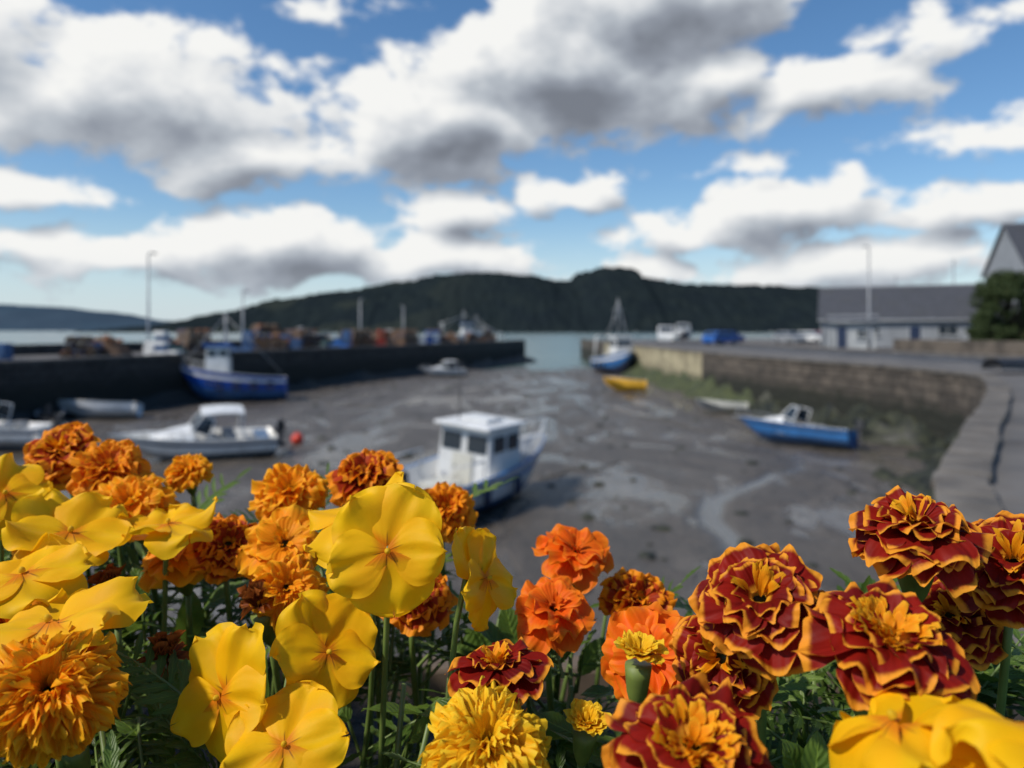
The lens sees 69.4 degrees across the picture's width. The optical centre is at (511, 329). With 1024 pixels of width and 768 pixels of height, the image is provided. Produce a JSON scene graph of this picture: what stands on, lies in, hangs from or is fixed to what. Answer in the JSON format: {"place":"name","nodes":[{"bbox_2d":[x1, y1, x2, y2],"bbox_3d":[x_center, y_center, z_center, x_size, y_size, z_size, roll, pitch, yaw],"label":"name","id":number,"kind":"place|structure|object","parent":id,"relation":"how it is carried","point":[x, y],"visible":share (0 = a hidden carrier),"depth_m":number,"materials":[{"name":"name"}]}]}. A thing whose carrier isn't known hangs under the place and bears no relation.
{"place":"outdoors","nodes":[
{"label":"outdoors","id":0,"kind":"place"},
{"bbox_2d":[0,304,169,330],"bbox_3d":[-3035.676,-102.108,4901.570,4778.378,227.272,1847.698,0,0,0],"label":"distant hill","id":1,"kind":"structure","parent":0,"point":[13,317],"depth_m":4599.76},
{"bbox_2d":[13,339,333,355],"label":"pier parapet wall","id":2,"kind":"structure","parent":0,"point":[34,349],"depth_m":48.08,"materials":[{"name":"concrete"}]},
{"bbox_2d":[0,331,774,370],"bbox_3d":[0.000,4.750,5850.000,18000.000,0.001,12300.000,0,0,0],"label":"water","id":3,"kind":"structure","parent":0,"point":[550,351],"depth_m":415.03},
{"bbox_2d":[73,266,838,332],"bbox_3d":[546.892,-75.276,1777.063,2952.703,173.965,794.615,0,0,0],"label":"wooded hill","id":4,"kind":"structure","parent":0,"point":[583,302],"depth_m":1549.36,"materials":[{"name":"plant"}]},
{"bbox_2d":[0,367,927,655],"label":"mud ground","id":5,"kind":"structure","parent":0,"point":[698,491],"depth_m":24.46,"materials":[{"name":"soil"}]},
{"bbox_2d":[0,402,66,446],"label":"motorboat","id":6,"kind":"object","parent":5,"relation":"on","point":[17,433],"visible":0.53,"depth_m":27.87,"materials":[{"name":"grey paint"}]},
{"bbox_2d":[35,405,64,422],"bbox_3d":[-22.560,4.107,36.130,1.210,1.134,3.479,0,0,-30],"label":"outboard motor","id":7,"kind":"object","parent":6,"relation":"attached to","point":[48,417],"visible":0.61,"depth_m":34.96,"materials":[{"name":"black plastic"}]},
{"bbox_2d":[58,400,142,417],"bbox_3d":[-21.044,3.997,37.672,3.859,0.926,1.556,0,-12,-10],"label":"rowing dinghy","id":8,"kind":"object","parent":5,"relation":"on","point":[90,409],"visible":1,"depth_m":37.17,"materials":[{"name":"plastic"}]},
{"bbox_2d":[107,404,285,459],"bbox_3d":[-10.884,3.588,25.879,5.760,1.794,1.895,0,6,-26],"label":"motorboat","id":9,"kind":"object","parent":5,"relation":"on","point":[198,434],"visible":0.98,"depth_m":25.46,"materials":[{"name":"grey paint"}]},
{"bbox_2d":[181,312,286,400],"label":"fishing boat","id":10,"kind":"object","parent":5,"relation":"on","point":[216,379],"visible":0.95,"depth_m":45.69,"materials":[{"name":"blue paint"}]},
{"bbox_2d":[0,354,535,421],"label":"seaweed bank","id":11,"kind":"structure","parent":5,"relation":"on","point":[177,397],"depth_m":56.57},
{"bbox_2d":[96,401,743,478],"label":"mooring ropes","id":12,"kind":"object","parent":5,"relation":"on","point":[538,478],"visible":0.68,"depth_m":27.43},
{"bbox_2d":[418,360,467,375],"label":"motorboat","id":13,"kind":"object","parent":5,"relation":"on","point":[439,370],"visible":1,"depth_m":71.43,"materials":[{"name":"grey paint"}]},
{"bbox_2d":[394,362,545,511],"bbox_3d":[-0.723,2.637,19.185,2.520,3.700,7.091,6,3,30],"label":"cabin boat","id":14,"kind":"object","parent":5,"relation":"on","point":[478,449],"visible":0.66,"depth_m":18.48,"materials":[{"name":"grey paint"}]},
{"bbox_2d":[64,371,902,594],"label":"mud stones","id":15,"kind":"object","parent":5,"relation":"on","point":[649,555],"visible":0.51,"depth_m":21.64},
{"bbox_2d":[589,298,634,373],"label":"trawler","id":16,"kind":"object","parent":5,"relation":"on","point":[618,358],"visible":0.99,"depth_m":73.72,"materials":[{"name":"blue paint"}]},
{"bbox_2d":[604,377,646,391],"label":"rowing dinghy","id":17,"kind":"object","parent":5,"relation":"on","point":[625,384],"visible":1,"depth_m":53.14,"materials":[{"name":"yellow paint"}]},
{"bbox_2d":[620,361,754,406],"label":"green weed bank","id":18,"kind":"structure","parent":5,"relation":"on","point":[699,387],"depth_m":52.91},
{"bbox_2d":[695,399,747,411],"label":"rowing dinghy","id":19,"kind":"object","parent":5,"relation":"on","point":[718,405],"visible":0.97,"depth_m":40.16,"materials":[{"name":"beige paint"}]},
{"bbox_2d":[732,405,864,448],"bbox_3d":[11.212,3.734,29.327,5.259,1.467,1.730,0,-8,42],"label":"motorboat","id":20,"kind":"object","parent":5,"relation":"on","point":[784,427],"visible":1,"depth_m":28.62,"materials":[{"name":"blue paint"}]},
{"bbox_2d":[732,390,959,499],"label":"seaweed bank","id":21,"kind":"structure","parent":5,"relation":"on","point":[894,427],"depth_m":29.51,"materials":[{"name":"plant"}]},
{"bbox_2d":[0,339,1023,513],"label":"quay","id":22,"kind":"structure","parent":0,"point":[941,406],"depth_m":39.33,"materials":[{"name":"concrete"}]},
{"bbox_2d":[0,343,12,359],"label":"storage drums","id":23,"kind":"object","parent":22,"relation":"on","point":[6,351],"visible":1,"depth_m":39.79,"materials":[{"name":"blue plastic"}]},
{"bbox_2d":[60,336,103,356],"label":"lobster pot stack","id":24,"kind":"object","parent":22,"relation":"on","point":[78,346],"visible":1,"depth_m":43.38,"materials":[{"name":"blue plastic"}]},
{"bbox_2d":[89,334,132,355],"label":"fishing net pile","id":25,"kind":"object","parent":22,"relation":"on","point":[113,346],"visible":0.72,"depth_m":45.49,"materials":[{"name":"fabric"}]},
{"bbox_2d":[147,252,156,345],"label":"street lamp","id":26,"kind":"object","parent":22,"relation":"on","point":[148,323],"visible":0.84,"depth_m":48.74,"materials":[{"name":"metal"}]},
{"bbox_2d":[143,331,181,354],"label":"boat","id":27,"kind":"object","parent":22,"relation":"on","point":[158,335],"visible":0.84,"depth_m":46.60,"materials":[{"name":"white plastic"}]},
{"bbox_2d":[176,329,218,351],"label":"lobster pot stack","id":28,"kind":"object","parent":22,"relation":"on","point":[191,346],"visible":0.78,"depth_m":53.36,"materials":[{"name":"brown plastic"}]},
{"bbox_2d":[231,331,255,350],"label":"fish crate stack","id":29,"kind":"object","parent":22,"relation":"on","point":[245,341],"visible":0.69,"depth_m":54.50,"materials":[{"name":"blue plastic"}]},
{"bbox_2d":[0,340,525,363],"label":"coping stones","id":30,"kind":"object","parent":22,"relation":"on","point":[96,358],"visible":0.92,"depth_m":46.00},
{"bbox_2d":[246,324,285,347],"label":"lobster pot stack","id":31,"kind":"object","parent":22,"relation":"on","point":[264,329],"visible":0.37,"depth_m":61.39,"materials":[{"name":"brown plastic"}]},
{"bbox_2d":[252,334,287,349],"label":"lobster pot stack","id":32,"kind":"object","parent":22,"relation":"on","point":[266,342],"visible":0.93,"depth_m":56.84,"materials":[{"name":"brown plastic"}]},
{"bbox_2d":[270,335,302,348],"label":"fish crate stack","id":33,"kind":"object","parent":22,"relation":"on","point":[297,344],"visible":0.55,"depth_m":58.56,"materials":[{"name":"blue plastic"}]},
{"bbox_2d":[285,329,320,347],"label":"lobster pot stack","id":34,"kind":"object","parent":22,"relation":"on","point":[304,335],"visible":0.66,"depth_m":64.70,"materials":[{"name":"brown plastic"}]},
{"bbox_2d":[326,331,352,346],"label":"fish crate stack","id":35,"kind":"object","parent":22,"relation":"on","point":[338,341],"visible":0.84,"depth_m":65.70,"materials":[{"name":"blue plastic"}]},
{"bbox_2d":[345,329,376,346],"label":"lobster pot stack","id":36,"kind":"object","parent":22,"relation":"on","point":[361,338],"visible":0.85,"depth_m":69.15,"materials":[{"name":"brown plastic"}]},
{"bbox_2d":[390,329,419,344],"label":"lobster pot stack","id":37,"kind":"object","parent":22,"relation":"on","point":[402,336],"visible":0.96,"depth_m":79.38,"materials":[{"name":"brown plastic"}]},
{"bbox_2d":[418,331,439,343],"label":"fish crate stack","id":38,"kind":"object","parent":22,"relation":"on","point":[428,337],"visible":0.85,"depth_m":84.15,"materials":[{"name":"blue plastic"}]},
{"bbox_2d":[439,312,486,341],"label":"fishing boat","id":39,"kind":"object","parent":22,"relation":"on","point":[465,328],"visible":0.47,"depth_m":97.83,"materials":[{"name":"blue paint"}]},
{"bbox_2d":[0,656,1023,767],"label":"flower planter","id":40,"kind":"object","parent":22,"relation":"on","point":[438,680],"visible":0.05,"depth_m":0.64,"materials":[{"name":"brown wood"}]},
{"bbox_2d":[0,452,52,767],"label":"viola flower","id":41,"kind":"object","parent":40,"relation":"on","point":[17,482],"visible":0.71,"depth_m":0.43,"materials":[{"name":"yellow plant"}]},
{"bbox_2d":[0,532,93,767],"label":"viola flower","id":42,"kind":"object","parent":40,"relation":"on","point":[43,571],"visible":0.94,"depth_m":0.33,"materials":[{"name":"yellow plant"}]},
{"bbox_2d":[23,421,101,587],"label":"marigold flower","id":43,"kind":"object","parent":40,"relation":"in","point":[52,452],"visible":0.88,"depth_m":0.49,"materials":[{"name":"orange plant"}]},
{"bbox_2d":[0,622,132,767],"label":"marigold flower","id":44,"kind":"object","parent":40,"relation":"on","point":[66,698],"visible":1,"depth_m":0.26,"materials":[{"name":"orange plant"}]},
{"bbox_2d":[1,488,133,565],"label":"viola flower","id":45,"kind":"object","parent":40,"relation":"on","point":[95,524],"visible":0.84,"depth_m":0.39,"materials":[{"name":"yellow plant"}]},
{"bbox_2d":[61,745,90,767],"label":"leaf","id":46,"kind":"object","parent":40,"relation":"in","point":[82,760],"visible":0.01,"depth_m":0.29,"materials":[{"name":"green plant"}]},
{"bbox_2d":[0,576,153,671],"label":"viola flower","id":47,"kind":"object","parent":40,"relation":"on","point":[119,602],"visible":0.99,"depth_m":0.30,"materials":[{"name":"yellow plant"}]},
{"bbox_2d":[65,439,153,764],"bbox_3d":[-0.260,0.191,0.484,0.045,0.238,0.055,0,0,44],"label":"marigold flower","id":48,"kind":"object","parent":40,"relation":"in","point":[106,461],"visible":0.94,"depth_m":0.47,"materials":[{"name":"orange plant"}]},
{"bbox_2d":[87,563,137,734],"bbox_3d":[-0.208,0.215,0.383,0.026,0.191,0.029,0,0,0],"label":"withered marigold","id":49,"kind":"object","parent":40,"relation":"in","point":[110,572],"visible":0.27,"depth_m":0.38,"materials":[{"name":"brown plant"}]},
{"bbox_2d":[91,473,180,631],"bbox_3d":[-0.225,0.200,0.463,0.050,0.222,0.075,0,0,42],"label":"marigold flower","id":50,"kind":"object","parent":40,"relation":"in","point":[145,495],"visible":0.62,"depth_m":0.45,"materials":[{"name":"orange plant"}]},
{"bbox_2d":[136,630,188,767],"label":"withered marigold","id":51,"kind":"object","parent":40,"relation":"in","point":[163,643],"visible":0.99,"depth_m":0.33,"materials":[{"name":"brown plant"}]},
{"bbox_2d":[119,496,217,763],"bbox_3d":[-0.188,0.201,0.401,0.055,0.218,0.050,0,0,0],"label":"viola flower","id":52,"kind":"object","parent":40,"relation":"on","point":[163,534],"visible":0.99,"depth_m":0.40,"materials":[{"name":"yellow plant"}]},
{"bbox_2d":[138,535,203,750],"bbox_3d":[-0.189,0.211,0.422,0.045,0.198,0.043,0,0,0],"label":"marigold flower","id":53,"kind":"object","parent":40,"relation":"on","point":[182,578],"visible":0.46,"depth_m":0.41,"materials":[{"name":"brown plant"}]},
{"bbox_2d":[163,453,220,767],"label":"marigold flower","id":54,"kind":"object","parent":40,"relation":"in","point":[189,473],"visible":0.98,"depth_m":0.49,"materials":[{"name":"orange plant"}]},
{"bbox_2d":[170,622,267,762],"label":"viola flower","id":55,"kind":"object","parent":40,"relation":"on","point":[227,678],"visible":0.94,"depth_m":0.30,"materials":[{"name":"yellow plant"}]},
{"bbox_2d":[185,512,257,621],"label":"marigold flower","id":56,"kind":"object","parent":40,"relation":"on","point":[215,558],"visible":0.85,"depth_m":0.41,"materials":[{"name":"orange plant"}]},
{"bbox_2d":[237,579,281,693],"bbox_3d":[-0.128,0.218,0.389,0.021,0.186,0.061,0,0,0],"label":"withered marigold","id":57,"kind":"object","parent":40,"relation":"in","point":[252,594],"visible":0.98,"depth_m":0.37,"materials":[{"name":"brown plant"}]},
{"bbox_2d":[235,504,319,579],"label":"marigold flower","id":58,"kind":"object","parent":40,"relation":"in","point":[280,534],"visible":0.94,"depth_m":0.40,"materials":[{"name":"orange plant"}]},
{"bbox_2d":[220,680,349,767],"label":"viola flower","id":59,"kind":"object","parent":40,"relation":"on","point":[301,724],"visible":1,"depth_m":0.28,"materials":[{"name":"yellow plant"}]},
{"bbox_2d":[247,462,328,520],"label":"marigold flower","id":60,"kind":"object","parent":40,"relation":"in","point":[279,485],"visible":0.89,"depth_m":0.46,"materials":[{"name":"orange plant"}]},
{"bbox_2d":[249,551,329,695],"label":"marigold flower","id":61,"kind":"object","parent":40,"relation":"in","point":[286,582],"visible":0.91,"depth_m":0.38,"materials":[{"name":"orange plant"}]},
{"bbox_2d":[269,589,380,708],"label":"viola flower","id":62,"kind":"object","parent":40,"relation":"on","point":[325,639],"visible":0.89,"depth_m":0.32,"materials":[{"name":"yellow plant"}]},
{"bbox_2d":[303,471,414,767],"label":"viola flower","id":63,"kind":"object","parent":40,"relation":"on","point":[321,545],"visible":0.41,"depth_m":0.35,"materials":[{"name":"yellow plant"}]},
{"bbox_2d":[325,448,403,767],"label":"marigold flower","id":64,"kind":"object","parent":40,"relation":"on","point":[355,473],"visible":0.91,"depth_m":0.45,"materials":[{"name":"orange plant"}]},
{"bbox_2d":[326,482,447,767],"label":"viola flower","id":65,"kind":"object","parent":40,"relation":"on","point":[386,560],"visible":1,"depth_m":0.31,"materials":[{"name":"yellow plant"}]},
{"bbox_2d":[380,573,457,751],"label":"marigold flower","id":66,"kind":"object","parent":40,"relation":"on","point":[429,614],"visible":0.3,"depth_m":0.39,"materials":[{"name":"orange plant"}]},
{"bbox_2d":[424,481,477,671],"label":"marigold flower","id":67,"kind":"object","parent":40,"relation":"in","point":[455,504],"visible":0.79,"depth_m":0.48,"materials":[{"name":"orange plant"}]},
{"bbox_2d":[448,526,517,698],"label":"viola flower","id":68,"kind":"object","parent":40,"relation":"on","point":[487,589],"visible":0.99,"depth_m":0.33,"materials":[{"name":"yellow plant"}]},
{"bbox_2d":[417,675,551,767],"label":"marigold flower","id":69,"kind":"object","parent":40,"relation":"on","point":[493,725],"visible":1,"depth_m":0.27,"materials":[{"name":"yellow plant"}]},
{"bbox_2d":[444,637,553,705],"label":"marigold flower","id":70,"kind":"object","parent":40,"relation":"in","point":[521,671],"visible":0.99,"depth_m":0.29,"materials":[{"name":"red plant"}]},
{"bbox_2d":[0,463,1023,767],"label":"planter foliage","id":71,"kind":"object","parent":40,"relation":"on","point":[800,735],"visible":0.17,"depth_m":0.38,"materials":[{"name":"green plant"}]},
{"bbox_2d":[515,576,596,745],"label":"marigold flower","id":72,"kind":"object","parent":40,"relation":"in","point":[557,614],"visible":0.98,"depth_m":0.37,"materials":[{"name":"orange plant"}]},
{"bbox_2d":[531,523,613,700],"bbox_3d":[0.027,0.211,0.431,0.042,0.198,0.066,0,0,-37],"label":"marigold flower","id":73,"kind":"object","parent":40,"relation":"in","point":[582,559],"visible":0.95,"depth_m":0.41,"materials":[{"name":"orange plant"}]},
{"bbox_2d":[563,698,611,767],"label":"marigold flower","id":74,"kind":"object","parent":40,"relation":"in","point":[586,719],"visible":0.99,"depth_m":0.30,"materials":[{"name":"yellow plant"}]},
{"bbox_2d":[597,567,677,615],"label":"marigold flower","id":75,"kind":"object","parent":40,"relation":"on","point":[623,589],"visible":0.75,"depth_m":0.42,"materials":[{"name":"orange plant"}]},
{"bbox_2d":[614,629,668,703],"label":"marigold flower","id":76,"kind":"object","parent":40,"relation":"in","point":[638,645],"visible":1,"depth_m":0.28,"materials":[{"name":"yellow plant"}]},
{"bbox_2d":[600,601,683,699],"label":"marigold flower","id":77,"kind":"object","parent":40,"relation":"in","point":[656,620],"visible":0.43,"depth_m":0.32,"materials":[{"name":"orange plant"}]},
{"bbox_2d":[601,672,772,767],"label":"marigold flower","id":78,"kind":"object","parent":40,"relation":"on","point":[694,721],"visible":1,"depth_m":0.22,"materials":[{"name":"red plant"}]},
{"bbox_2d":[668,614,778,719],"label":"marigold flower","id":79,"kind":"object","parent":40,"relation":"in","point":[691,646],"visible":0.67,"depth_m":0.28,"materials":[{"name":"red plant"}]},
{"bbox_2d":[688,542,824,746],"bbox_3d":[0.091,0.195,0.279,0.049,0.230,0.058,0,0,0],"label":"marigold flower","id":80,"kind":"object","parent":40,"relation":"on","point":[746,601],"visible":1,"depth_m":0.26,"materials":[{"name":"red plant"}]},
{"bbox_2d":[794,577,979,716],"bbox_3d":[0.119,0.198,0.243,0.055,0.224,0.054,0,0,0],"label":"marigold flower","id":81,"kind":"object","parent":40,"relation":"on","point":[883,635],"visible":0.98,"depth_m":0.23,"materials":[{"name":"red plant"}]},
{"bbox_2d":[828,691,1002,767],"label":"viola flower","id":82,"kind":"object","parent":40,"relation":"on","point":[887,731],"visible":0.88,"depth_m":0.20,"materials":[{"name":"yellow plant"}]},
{"bbox_2d":[848,485,992,602],"bbox_3d":[0.159,0.187,0.301,0.053,0.247,0.072,0,0,0],"label":"marigold flower","id":83,"kind":"object","parent":40,"relation":"on","point":[910,542],"visible":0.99,"depth_m":0.28,"materials":[{"name":"red plant"}]},
{"bbox_2d":[922,575,1007,670],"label":"marigold flower","id":84,"kind":"object","parent":40,"relation":"on","point":[977,636],"visible":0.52,"depth_m":0.32,"materials":[{"name":"red plant"}]},
{"bbox_2d":[920,703,1023,767],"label":"viola flower","id":85,"kind":"object","parent":40,"relation":"on","point":[997,741],"visible":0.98,"depth_m":0.17,"materials":[{"name":"yellow plant"}]},
{"bbox_2d":[946,510,1023,717],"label":"marigold flower","id":86,"kind":"object","parent":40,"relation":"on","point":[996,594],"visible":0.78,"depth_m":0.30,"materials":[{"name":"red plant"}]},
{"bbox_2d":[773,331,806,343],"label":"parked car","id":87,"kind":"object","parent":22,"relation":"on","point":[789,337],"visible":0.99,"depth_m":87.24,"materials":[{"name":"grey paint"}]},
{"bbox_2d":[580,339,1023,645],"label":"coping stones","id":88,"kind":"object","parent":22,"relation":"on","point":[962,478],"visible":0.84,"depth_m":8.98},
{"bbox_2d":[796,331,820,342],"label":"parked car","id":89,"kind":"object","parent":22,"relation":"on","point":[815,336],"visible":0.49,"depth_m":89.29,"materials":[{"name":"white metal"}]},
{"bbox_2d":[827,315,878,348],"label":"white outbuilding","id":90,"kind":"structure","parent":22,"relation":"on","point":[848,331],"depth_m":61.21,"materials":[{"name":"paint"}]},
{"bbox_2d":[836,325,847,347],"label":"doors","id":91,"kind":"structure","parent":90,"relation":"in","point":[841,330],"depth_m":61.44,"materials":[{"name":"blue paint"}]},
{"bbox_2d":[862,245,869,348],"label":"street lamp","id":92,"kind":"object","parent":22,"relation":"on","point":[868,294],"visible":0.91,"depth_m":60.45,"materials":[{"name":"metal"}]},
{"bbox_2d":[893,339,1023,355],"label":"garden wall","id":93,"kind":"structure","parent":22,"relation":"on","point":[1012,348],"depth_m":49.96,"materials":[{"name":"stone"}]},
{"bbox_2d":[965,300,1019,340],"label":"hawthorn bush","id":94,"kind":"object","parent":22,"relation":"on","point":[1001,332],"visible":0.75,"depth_m":49.16,"materials":[{"name":"green plant"}]},
{"bbox_2d":[968,269,1023,340],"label":"sycamore tree","id":95,"kind":"object","parent":22,"relation":"on","point":[1006,288],"visible":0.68,"depth_m":50.17,"materials":[{"name":"green plant"}]},
{"bbox_2d":[981,358,1023,369],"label":"upturned dinghy","id":96,"kind":"object","parent":22,"relation":"on","point":[1008,364],"visible":1,"depth_m":26.94,"materials":[{"name":"grey plastic"}]},
{"bbox_2d":[0,0,1023,320],"label":"sky","id":97,"kind":"structure","parent":0,"point":[267,149],"materials":[{"name":"blue"}]},
{"bbox_2d":[632,340,1000,364],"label":"road","id":98,"kind":"structure","parent":0,"point":[950,359],"depth_m":50.30,"materials":[{"name":"asphalt"}]},
{"bbox_2d":[657,326,673,342],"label":"parked van","id":99,"kind":"object","parent":98,"relation":"on","point":[665,333],"visible":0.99,"depth_m":90.16,"materials":[{"name":"white metal"}]},
{"bbox_2d":[675,323,691,338],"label":"van","id":100,"kind":"object","parent":98,"relation":"on","point":[683,332],"visible":1,"depth_m":86.92,"materials":[{"name":"white paint"}]},
{"bbox_2d":[702,331,739,344],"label":"parked car","id":101,"kind":"object","parent":98,"relation":"on","point":[720,337],"visible":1,"depth_m":79.09,"materials":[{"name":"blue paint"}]},
{"bbox_2d":[674,339,1023,358],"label":"pavement","id":102,"kind":"structure","parent":0,"point":[929,353],"depth_m":53.20,"materials":[{"name":"concrete"}]},
{"bbox_2d":[821,321,978,346],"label":"walls","id":103,"kind":"structure","parent":0,"point":[890,332],"depth_m":68.26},
{"bbox_2d":[818,283,984,319],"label":"roof","id":104,"kind":"structure","parent":103,"relation":"on","point":[924,302],"depth_m":70.04,"materials":[{"name":"stone"}]},
{"bbox_2d":[875,324,959,336],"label":"windows","id":105,"kind":"structure","parent":103,"relation":"attached to","point":[948,330],"depth_m":66.78,"materials":[{"name":"black glass"}]},
{"bbox_2d":[985,230,1023,317],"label":"walls","id":106,"kind":"structure","parent":0,"point":[1005,256],"depth_m":62.49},
{"bbox_2d":[981,222,1023,277],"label":"roof","id":107,"kind":"structure","parent":106,"relation":"on","point":[1014,232],"depth_m":61.83,"materials":[{"name":"stone"}]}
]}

